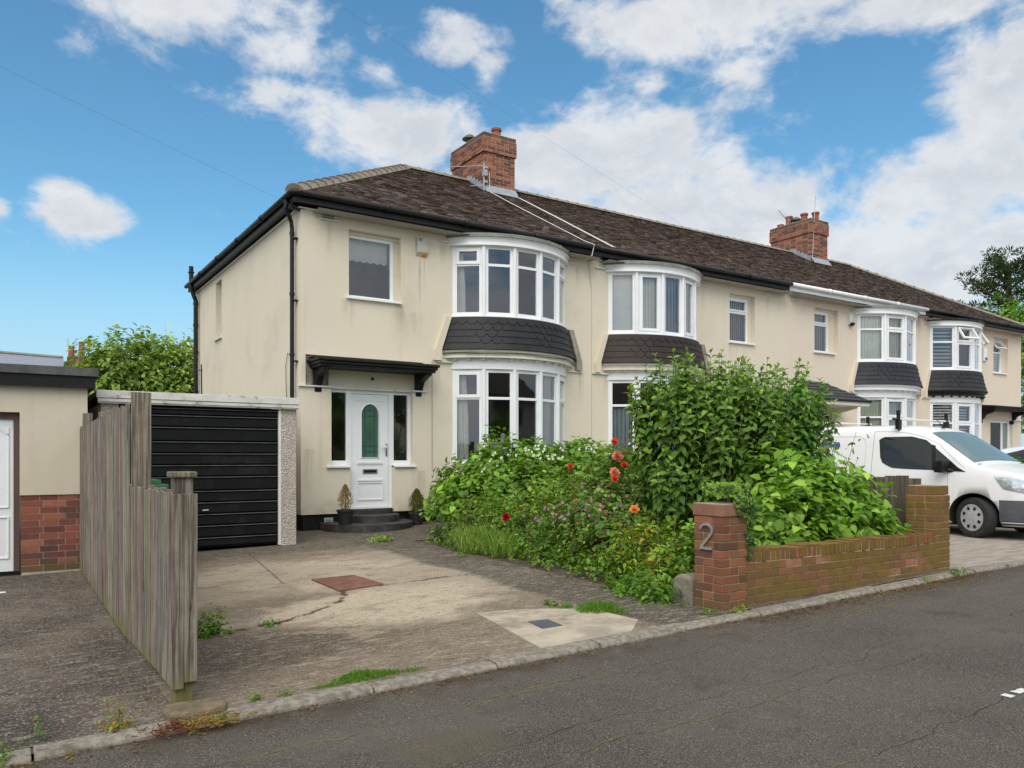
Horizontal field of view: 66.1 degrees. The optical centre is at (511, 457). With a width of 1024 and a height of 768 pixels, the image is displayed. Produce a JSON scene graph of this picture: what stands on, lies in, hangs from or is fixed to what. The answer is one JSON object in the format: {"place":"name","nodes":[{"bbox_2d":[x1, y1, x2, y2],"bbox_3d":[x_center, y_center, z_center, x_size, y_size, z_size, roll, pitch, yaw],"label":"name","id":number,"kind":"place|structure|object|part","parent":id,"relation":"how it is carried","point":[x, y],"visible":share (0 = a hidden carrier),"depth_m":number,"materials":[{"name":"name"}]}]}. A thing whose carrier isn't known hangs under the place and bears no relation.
{"place":"outdoors","nodes":[
{"label":"outdoors","id":0,"kind":"place"},
{"bbox_2d":[0,570,169,752],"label":"neighbour driveway","id":1,"kind":"structure","parent":0,"point":[73,705],"depth_m":5.47,"materials":[{"name":"concrete"}]},
{"bbox_2d":[15,714,52,745],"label":"weed","id":2,"kind":"object","parent":1,"relation":"on","point":[37,730],"visible":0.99,"depth_m":4.13,"materials":[{"name":"green plant"}]},
{"bbox_2d":[307,665,427,689],"bbox_3d":[-0.957,1.418,5.180,0.849,0.078,0.225,0,0,-33],"label":"grass strip","id":3,"kind":"object","parent":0,"point":[358,675],"depth_m":5.14,"materials":[{"name":"green plant"}]},
{"bbox_2d":[124,530,726,707],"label":"driveway","id":4,"kind":"structure","parent":0,"point":[414,606],"depth_m":7.21,"materials":[{"name":"concrete"}]},
{"bbox_2d":[151,479,168,488],"bbox_3d":[-4.488,0.774,9.396,0.600,1.130,0.740,0,0,-33],"label":"wheelie bin","id":5,"kind":"object","parent":4,"relation":"on","point":[157,483],"visible":0.16,"depth_m":9.23,"materials":[{"name":"green plastic"}]},
{"bbox_2d":[197,603,236,639],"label":"weed","id":6,"kind":"object","parent":4,"relation":"on","point":[207,628],"visible":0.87,"depth_m":6.29,"materials":[{"name":"green plant"}]},
{"bbox_2d":[246,691,264,702],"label":"weed","id":7,"kind":"object","parent":4,"relation":"on","point":[253,698],"visible":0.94,"depth_m":4.72,"materials":[{"name":"green plant"}]},
{"bbox_2d":[257,617,281,627],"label":"weed","id":8,"kind":"object","parent":4,"relation":"on","point":[270,624],"visible":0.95,"depth_m":6.64,"materials":[{"name":"green plant"}]},
{"bbox_2d":[278,688,294,695],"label":"weed","id":9,"kind":"object","parent":4,"relation":"on","point":[285,693],"visible":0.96,"depth_m":4.81,"materials":[{"name":"green plant"}]},
{"bbox_2d":[311,575,382,591],"bbox_3d":[-1.780,1.388,8.564,0.540,0.088,0.839,0,0,-33],"label":"steel plate","id":10,"kind":"object","parent":4,"relation":"on","point":[344,583],"visible":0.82,"depth_m":8.51,"materials":[{"name":"brown metal"}]},
{"bbox_2d":[367,533,393,542],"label":"weed","id":11,"kind":"object","parent":4,"relation":"on","point":[387,538],"visible":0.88,"depth_m":12.01,"materials":[{"name":"green plant"}]},
{"bbox_2d":[456,551,474,556],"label":"weed","id":12,"kind":"object","parent":4,"relation":"on","point":[460,554],"visible":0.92,"depth_m":10.45,"materials":[{"name":"green plant"}]},
{"bbox_2d":[538,596,557,606],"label":"weed","id":13,"kind":"object","parent":4,"relation":"on","point":[548,603],"visible":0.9,"depth_m":7.29,"materials":[{"name":"green plant"}]},
{"bbox_2d":[558,597,631,614],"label":"grass tuft","id":14,"kind":"object","parent":4,"relation":"on","point":[596,606],"visible":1,"depth_m":7.02,"materials":[{"name":"green plant"}]},
{"bbox_2d":[699,606,719,614],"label":"weed","id":15,"kind":"object","parent":4,"relation":"on","point":[708,612],"visible":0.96,"depth_m":6.89,"materials":[{"name":"green plant"}]},
{"bbox_2d":[718,568,953,613],"bbox_3d":[3.455,1.323,7.960,3.900,0.089,0.063,0,0,-33],"label":"wall footing strip","id":16,"kind":"object","parent":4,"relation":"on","point":[834,591],"depth_m":7.75,"materials":[{"name":"concrete"}]},
{"bbox_2d":[379,521,475,540],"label":"gravel patch","id":17,"kind":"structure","parent":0,"point":[414,533],"depth_m":13.17,"materials":[{"name":"gravel"}]},
{"bbox_2d":[408,488,424,524],"bbox_3d":[-1.737,0.904,14.337,0.340,0.691,0.346,0,0,-33],"label":"potted conifer","id":18,"kind":"object","parent":17,"relation":"on","point":[416,518],"visible":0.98,"depth_m":14.26,"materials":[{"name":"green plant"}]},
{"bbox_2d":[0,495,1016,753],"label":"soil ground","id":19,"kind":"structure","parent":0,"point":[556,569],"depth_m":9.50,"materials":[{"name":"brown soil"}]},
{"bbox_2d":[0,363,98,574],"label":"garage","id":20,"kind":"structure","parent":19,"relation":"on","point":[43,408],"depth_m":9.39,"materials":[{"name":"beige paint"}]},
{"bbox_2d":[0,419,13,571],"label":"garage door","id":21,"kind":"structure","parent":20,"relation":"in","point":[6,425],"depth_m":9.29,"materials":[{"name":"white plastic"}]},
{"bbox_2d":[63,324,165,396],"bbox_3d":[-11.746,-1.176,22.398,3.636,5.074,3.293,0,0,-33],"label":"garden tree","id":22,"kind":"object","parent":19,"relation":"on","point":[125,383],"visible":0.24,"depth_m":22.07,"materials":[{"name":"green plant"}]},
{"bbox_2d":[96,699,137,733],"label":"weed","id":23,"kind":"object","parent":19,"relation":"on","point":[119,712],"visible":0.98,"depth_m":4.27,"materials":[{"name":"yellow plant"}]},
{"bbox_2d":[82,323,192,393],"bbox_3d":[-10.923,-1.349,23.779,3.633,5.417,5.942,0,0,20],"label":"garden tree","id":24,"kind":"object","parent":19,"relation":"on","point":[177,379],"visible":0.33,"depth_m":23.41,"materials":[{"name":"green plant"}]},
{"bbox_2d":[80,392,196,703],"bbox_3d":[-3.550,0.493,7.102,0.164,2.046,5.984,0,0,-33],"label":"timber fence","id":25,"kind":"object","parent":19,"relation":"on","point":[138,549],"visible":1,"depth_m":5.77,"materials":[{"name":"grey wood"}]},
{"bbox_2d":[87,390,299,547],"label":"garage","id":26,"kind":"structure","parent":19,"relation":"on","point":[237,454],"depth_m":11.34,"materials":[{"name":"white paint"}]},
{"bbox_2d":[119,404,277,547],"bbox_3d":[-4.369,0.282,11.114,2.140,1.995,0.117,0,0,-33],"label":"garage door","id":27,"kind":"structure","parent":26,"relation":"in","point":[233,452],"depth_m":11.30,"materials":[{"name":"black paint"}]},
{"bbox_2d":[162,698,227,721],"bbox_3d":[-1.820,1.488,4.532,0.352,0.123,0.258,0,0,-33],"label":"broken stone","id":28,"kind":"object","parent":19,"relation":"on","point":[188,709],"visible":0.53,"depth_m":4.48,"materials":[{"name":"stone"}]},
{"bbox_2d":[184,127,615,532],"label":"terraced house","id":29,"kind":"structure","parent":19,"relation":"on","point":[401,331],"depth_m":14.97,"materials":[{"name":"beige paint"}]},
{"bbox_2d":[8,70,326,221],"bbox_3d":[-8.408,-4.660,3.580,0.003,1.183,22.827,0,0,27],"label":"overhead wire","id":30,"kind":"object","parent":29,"relation":"attached to","point":[153,139],"visible":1,"depth_m":10.48,"materials":[{"name":"grey"}]},
{"bbox_2d":[336,484,353,524],"bbox_3d":[-2.818,0.787,13.310,0.300,0.695,0.300,0,0,-33],"label":"potted conifer","id":31,"kind":"object","parent":29,"relation":"on","point":[345,516],"visible":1,"depth_m":13.24,"materials":[{"name":"beige plant"}]},
{"bbox_2d":[351,394,387,507],"bbox_3d":[-2.571,-0.115,14.266,0.710,2.040,0.099,0,0,-33],"label":"front door","id":32,"kind":"structure","parent":29,"relation":"in","point":[369,413],"depth_m":14.28,"materials":[{"name":"white plastic"}]},
{"bbox_2d":[346,235,401,304],"bbox_3d":[-2.547,-3.393,14.284,1.060,1.175,0.335,0,0,-33],"label":"window","id":33,"kind":"structure","parent":29,"relation":"in","point":[363,249],"depth_m":14.41,"materials":[{"name":"white plastic"}]},
{"bbox_2d":[488,433,518,459],"bbox_3d":[-0.171,-0.177,15.273,0.853,0.595,0.294,0,0,-33],"label":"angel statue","id":34,"kind":"object","parent":29,"relation":"in","point":[503,437],"visible":0.26,"depth_m":15.23,"materials":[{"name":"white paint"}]},
{"bbox_2d":[450,369,564,465],"bbox_3d":[0.137,-0.760,15.588,2.800,1.840,0.756,0,0,-33],"label":"bay window","id":35,"kind":"structure","parent":29,"relation":"in","point":[549,399],"depth_m":15.19,"materials":[{"name":"white plastic"}]},
{"bbox_2d":[452,245,565,327],"bbox_3d":[0.137,-3.350,15.588,2.800,1.380,0.758,0,0,-33],"label":"bay window","id":36,"kind":"structure","parent":29,"relation":"in","point":[458,264],"depth_m":15.16,"materials":[{"name":"white plastic"}]},
{"bbox_2d":[444,517,528,557],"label":"grass clump","id":37,"kind":"object","parent":19,"relation":"on","point":[494,540],"visible":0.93,"depth_m":10.57,"materials":[{"name":"green plant"}]},
{"bbox_2d":[1,541,990,767],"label":"leaf litter","id":38,"kind":"object","parent":19,"relation":"on","point":[764,620],"visible":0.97,"depth_m":6.69,"materials":[{"name":"brown plant"}]},
{"bbox_2d":[502,513,509,534],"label":"crimson rose","id":39,"kind":"object","parent":19,"relation":"on","point":[505,517],"visible":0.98,"depth_m":10.65,"materials":[{"name":"red plant"}]},
{"bbox_2d":[418,425,636,526],"bbox_3d":[0.667,0.340,14.218,5.439,1.853,3.164,0,0,-33],"label":"leafy shrub","id":40,"kind":"object","parent":19,"relation":"on","point":[451,500],"visible":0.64,"depth_m":13.18,"materials":[{"name":"green plant"}]},
{"bbox_2d":[476,608,637,648],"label":"patched slab","id":41,"kind":"structure","parent":19,"relation":"on","point":[576,626],"depth_m":6.52,"materials":[{"name":"concrete"}]},
{"bbox_2d":[528,619,561,628],"bbox_3d":[0.277,1.414,6.548,0.199,0.072,0.273,0,0,-25],"label":"drain cover","id":42,"kind":"object","parent":41,"relation":"on","point":[544,623],"visible":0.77,"depth_m":6.54,"materials":[{"name":"grey metal"}]},
{"bbox_2d":[423,485,694,598],"bbox_3d":[0.586,0.955,10.163,1.632,1.090,5.898,0,0,-33],"label":"ground cover","id":43,"kind":"object","parent":19,"relation":"on","point":[538,551],"visible":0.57,"depth_m":9.65,"materials":[{"name":"green plant"}]},
{"bbox_2d":[467,464,694,567],"bbox_3d":[1.841,0.733,11.150,3.914,1.456,5.219,0,0,-33],"label":"bramble thicket","id":44,"kind":"object","parent":19,"relation":"on","point":[556,496],"visible":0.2,"depth_m":11.62,"materials":[{"name":"green plant"}]},
{"bbox_2d":[534,485,639,543],"bbox_3d":[0.897,0.795,10.114,1.678,0.913,1.859,0,0,-33],"label":"cranesbill","id":45,"kind":"object","parent":19,"relation":"on","point":[568,513],"visible":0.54,"depth_m":9.96,"materials":[{"name":"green plant"}]},
{"bbox_2d":[465,461,730,573],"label":"dead stalks","id":46,"kind":"object","parent":19,"relation":"on","point":[568,515],"visible":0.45,"depth_m":10.29,"materials":[{"name":"brown plant"}]},
{"bbox_2d":[552,434,693,566],"bbox_3d":[1.544,0.533,10.280,2.046,1.701,2.768,0,0,6],"label":"rose bush","id":47,"kind":"object","parent":19,"relation":"on","point":[606,476],"visible":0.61,"depth_m":10.14,"materials":[{"name":"green plant"}]},
{"bbox_2d":[630,505,638,544],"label":"orange rose","id":48,"kind":"object","parent":19,"relation":"on","point":[634,509],"visible":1,"depth_m":8.73,"materials":[{"name":"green plant"}]},
{"bbox_2d":[601,562,683,606],"bbox_3d":[1.277,1.259,7.749,0.599,0.440,1.307,0,0,-17],"label":"strawberry patch","id":49,"kind":"object","parent":19,"relation":"on","point":[619,587],"visible":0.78,"depth_m":7.60,"materials":[{"name":"green plant"}]},
{"bbox_2d":[593,511,692,588],"bbox_3d":[1.398,1.022,8.624,1.011,0.812,1.690,0,0,1],"label":"yellow green shrub","id":50,"kind":"object","parent":19,"relation":"on","point":[650,559],"visible":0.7,"depth_m":8.44,"materials":[{"name":"green plant"}]},
{"bbox_2d":[513,189,793,453],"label":"terraced house","id":51,"kind":"structure","parent":19,"relation":"on","point":[662,290],"depth_m":18.18,"materials":[{"name":"beige paint"}]},
{"bbox_2d":[608,380,695,453],"bbox_3d":[3.407,-0.760,17.713,2.840,1.840,0.732,0,0,-33],"label":"bay window","id":52,"kind":"structure","parent":51,"relation":"in","point":[616,414],"depth_m":17.29,"materials":[{"name":"white plastic"}]},
{"bbox_2d":[608,272,696,340],"bbox_3d":[3.407,-3.350,17.713,2.840,1.380,0.732,0,0,-33],"label":"bay window","id":53,"kind":"structure","parent":51,"relation":"in","point":[629,293],"depth_m":17.31,"materials":[{"name":"white plastic"}]},
{"bbox_2d":[728,297,755,345],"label":"window","id":54,"kind":"structure","parent":51,"relation":"in","point":[733,311],"depth_m":19.81,"materials":[{"name":"white plastic"}]},
{"bbox_2d":[672,573,694,604],"bbox_3d":[1.692,1.276,7.459,0.240,0.348,0.287,0,0,-33],"label":"garden stone","id":55,"kind":"object","parent":19,"relation":"on","point":[684,583],"visible":0.48,"depth_m":7.37,"materials":[{"name":"grey stone"}]},
{"bbox_2d":[623,347,798,555],"bbox_3d":[2.459,-0.003,9.806,2.266,2.721,1.261,0,0,-23],"label":"tall shrub","id":56,"kind":"object","parent":19,"relation":"on","point":[706,427],"visible":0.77,"depth_m":9.43,"materials":[{"name":"green plant"}]},
{"bbox_2d":[673,196,928,427],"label":"terraced house","id":57,"kind":"structure","parent":19,"relation":"on","point":[854,341],"depth_m":22.18,"materials":[{"name":"beige paint"}]},
{"bbox_2d":[331,0,679,223],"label":"overhead wire","id":58,"kind":"object","parent":57,"relation":"attached to","point":[487,100],"visible":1,"depth_m":14.52,"materials":[{"name":"grey"}]},
{"bbox_2d":[813,413,831,427],"bbox_3d":[8.167,-0.130,21.305,1.500,2.160,0.070,0,0,-33],"label":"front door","id":59,"kind":"structure","parent":57,"relation":"in","point":[829,417],"depth_m":21.67,"materials":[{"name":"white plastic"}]},
{"bbox_2d":[813,310,835,354],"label":"window","id":60,"kind":"structure","parent":57,"relation":"in","point":[825,314],"depth_m":21.59,"materials":[{"name":"white plastic"}]},
{"bbox_2d":[856,314,915,364],"bbox_3d":[11.037,-3.350,22.710,2.840,1.380,0.739,0,0,-33],"label":"bay window","id":61,"kind":"structure","parent":57,"relation":"in","point":[882,329],"depth_m":22.31,"materials":[{"name":"white plastic"}]},
{"bbox_2d":[857,397,915,425],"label":"bay window","id":62,"kind":"structure","parent":57,"relation":"in","point":[881,411],"depth_m":22.31,"materials":[{"name":"white plastic"}]},
{"bbox_2d":[690,435,916,561],"bbox_3d":[3.064,0.540,8.945,3.032,1.634,2.030,0,0,-33],"label":"hydrangea","id":63,"kind":"object","parent":19,"relation":"on","point":[808,501],"visible":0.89,"depth_m":8.68,"materials":[{"name":"green plant"}]},
{"bbox_2d":[767,357,842,468],"bbox_3d":[3.771,-0.009,10.466,1.212,2.622,0.966,0,0,-33],"label":"tall shrub","id":64,"kind":"object","parent":19,"relation":"on","point":[809,426],"visible":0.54,"depth_m":10.22,"materials":[{"name":"green plant"}]},
{"bbox_2d":[693,485,949,611],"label":"brick wall","id":65,"kind":"structure","parent":19,"relation":"on","point":[729,575],"depth_m":7.58,"materials":[{"name":"red brick"}]},
{"bbox_2d":[701,481,758,560],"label":"ivy","id":66,"kind":"object","parent":65,"relation":"attached to","point":[742,499],"visible":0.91,"depth_m":7.09,"materials":[{"name":"green plant"}]},
{"bbox_2d":[871,512,905,534],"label":"shrub","id":67,"kind":"object","parent":19,"relation":"on","point":[874,514],"visible":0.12,"depth_m":9.04,"materials":[{"name":"green plant"}]},
{"bbox_2d":[828,259,1023,449],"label":"terraced house","id":68,"kind":"structure","parent":19,"relation":"on","point":[970,367],"depth_m":25.75,"materials":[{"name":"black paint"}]},
{"bbox_2d":[930,403,981,438],"bbox_3d":[14.173,-0.760,24.765,2.840,1.840,0.744,0,0,-33],"label":"bay window","id":69,"kind":"structure","parent":68,"relation":"in","point":[974,423],"depth_m":24.39,"materials":[{"name":"white plastic"}]},
{"bbox_2d":[930,326,989,371],"bbox_3d":[14.257,-3.350,24.694,2.903,1.380,0.955,0,0,-33],"label":"bay window","id":70,"kind":"structure","parent":68,"relation":"in","point":[975,341],"depth_m":24.35,"materials":[{"name":"white plastic"}]},
{"bbox_2d":[990,422,999,449],"bbox_3d":[16.301,-0.110,26.627,0.800,2.120,0.030,0,0,-33],"label":"front door","id":71,"kind":"structure","parent":68,"relation":"in","point":[994,427],"depth_m":26.66,"materials":[{"name":"black"}]},
{"bbox_2d":[993,340,1007,374],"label":"window","id":72,"kind":"structure","parent":68,"relation":"in","point":[997,344],"depth_m":26.88,"materials":[{"name":"white plastic"}]},
{"bbox_2d":[954,245,1023,382],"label":"pine tree","id":73,"kind":"object","parent":19,"relation":"on","point":[1005,268],"visible":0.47,"depth_m":41.10,"materials":[{"name":"green plant"}]},
{"bbox_2d":[977,287,1023,433],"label":"broadleaf tree","id":74,"kind":"object","parent":19,"relation":"on","point":[1014,312],"visible":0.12,"depth_m":31.78,"materials":[{"name":"green plant"}]},
{"bbox_2d":[0,0,1023,445],"label":"sky","id":75,"kind":"structure","parent":0,"point":[903,120],"materials":[{"name":"blue"}]},
{"bbox_2d":[10,565,1023,767],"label":"road","id":76,"kind":"structure","parent":0,"point":[782,686],"depth_m":4.56,"materials":[{"name":"grey asphalt"}]},
{"bbox_2d":[0,740,24,766],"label":"weed","id":77,"kind":"object","parent":76,"relation":"on","point":[3,754],"visible":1,"depth_m":3.87,"materials":[{"name":"green plant"}]},
{"bbox_2d":[131,709,265,738],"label":"dry plant","id":78,"kind":"object","parent":76,"relation":"on","point":[189,724],"visible":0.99,"depth_m":4.29,"materials":[{"name":"brown plant"}]},
{"bbox_2d":[217,712,232,724],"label":"weed","id":79,"kind":"object","parent":76,"relation":"on","point":[223,717],"visible":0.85,"depth_m":4.37,"materials":[{"name":"green plant"}]},
{"bbox_2d":[0,559,1023,767],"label":"kerb","id":80,"kind":"structure","parent":76,"relation":"on","point":[123,736],"depth_m":5.26,"materials":[{"name":"concrete"}]},
{"bbox_2d":[732,603,746,612],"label":"weed","id":81,"kind":"object","parent":80,"relation":"on","point":[742,606],"visible":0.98,"depth_m":6.93,"materials":[{"name":"green plant"}]},
{"bbox_2d":[948,567,970,575],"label":"weed","id":82,"kind":"object","parent":80,"relation":"on","point":[954,571],"visible":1,"depth_m":8.69,"materials":[{"name":"green plant"}]},
{"bbox_2d":[1001,688,1023,696],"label":"road marking","id":83,"kind":"object","parent":76,"relation":"on","point":[1015,691],"visible":1,"depth_m":4.71,"materials":[{"name":"paint"}]},
{"bbox_2d":[33,558,1005,741],"bbox_3d":[0.538,1.440,7.340,14.837,0.300,9.271,0,0,-33],"label":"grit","id":84,"kind":"object","parent":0,"point":[468,702],"visible":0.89,"depth_m":5.23,"materials":[{"name":"gravel"}]},
{"bbox_2d":[819,433,869,470],"bbox_3d":[4.040,0.471,9.758,0.539,1.562,0.561,0,0,-33],"label":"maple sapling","id":85,"kind":"object","parent":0,"point":[825,449],"visible":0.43,"depth_m":9.80,"materials":[{"name":"green plant"}]},
{"bbox_2d":[949,524,1023,569],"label":"van driveway","id":86,"kind":"structure","parent":0,"point":[997,545],"depth_m":10.94,"materials":[{"name":"concrete"}]},
{"bbox_2d":[832,475,920,533],"bbox_3d":[3.868,0.750,10.822,0.075,1.059,3.594,0,0,-33],"label":"board fence","id":87,"kind":"object","parent":86,"relation":"on","point":[898,488],"visible":0.04,"depth_m":9.53,"materials":[{"name":"brown wood"}]},
{"bbox_2d":[817,410,1023,537],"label":"parked van","id":88,"kind":"object","parent":86,"relation":"on","point":[982,480],"visible":0.55,"depth_m":12.80,"materials":[{"name":"white paint"}]},
{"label":"side window","id":89,"kind":"part","parent":88,"relation":"part of","materials":[{"name":"black glass"}]},
{"bbox_2d":[1000,446,1023,463],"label":"parked car","id":90,"kind":"object","parent":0,"point":[1017,452],"visible":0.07,"depth_m":17.15,"materials":[{"name":"white paint"}]},
{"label":"side window","id":91,"kind":"part","parent":90,"relation":"part of","materials":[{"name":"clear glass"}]},
{"label":"ground","id":92,"kind":"structure","parent":0,"visible":0},
{"bbox_2d":[0,351,63,365],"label":"slate roof house","id":93,"kind":"structure","parent":92,"relation":"on","point":[8,357],"depth_m":39.30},
{"bbox_2d":[64,342,192,381],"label":"brown roof house","id":94,"kind":"structure","parent":92,"relation":"on","point":[70,352],"depth_m":39.34,"materials":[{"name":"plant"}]}
]}

